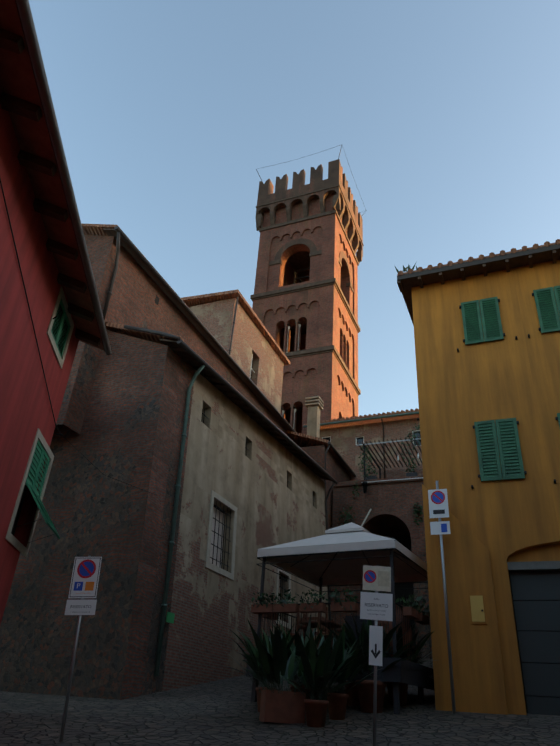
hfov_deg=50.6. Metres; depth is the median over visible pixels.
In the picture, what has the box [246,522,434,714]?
gazebo
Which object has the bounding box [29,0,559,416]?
sky
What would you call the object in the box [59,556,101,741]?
sign post
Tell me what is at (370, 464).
alley buildings
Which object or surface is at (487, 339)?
yellow house
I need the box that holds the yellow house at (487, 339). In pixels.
[395,239,559,715]
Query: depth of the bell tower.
45.58 m
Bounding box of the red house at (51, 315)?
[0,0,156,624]
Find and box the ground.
[0,658,559,745]
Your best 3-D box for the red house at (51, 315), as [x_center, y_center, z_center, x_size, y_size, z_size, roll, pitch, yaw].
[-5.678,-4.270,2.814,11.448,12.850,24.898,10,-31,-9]
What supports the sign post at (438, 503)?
on the ground
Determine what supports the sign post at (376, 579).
on the ground
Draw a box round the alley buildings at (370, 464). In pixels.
[286,395,432,658]
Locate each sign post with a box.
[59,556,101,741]
[360,565,392,745]
[428,481,455,713]
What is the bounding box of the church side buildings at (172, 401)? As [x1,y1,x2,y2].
[0,223,337,699]
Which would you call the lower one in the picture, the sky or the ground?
the ground
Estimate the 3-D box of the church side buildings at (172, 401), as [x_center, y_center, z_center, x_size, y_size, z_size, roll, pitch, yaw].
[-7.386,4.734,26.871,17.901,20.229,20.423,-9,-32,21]
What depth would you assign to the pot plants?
10.09 m
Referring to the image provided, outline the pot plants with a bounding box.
[226,612,433,726]
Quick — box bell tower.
[250,145,365,434]

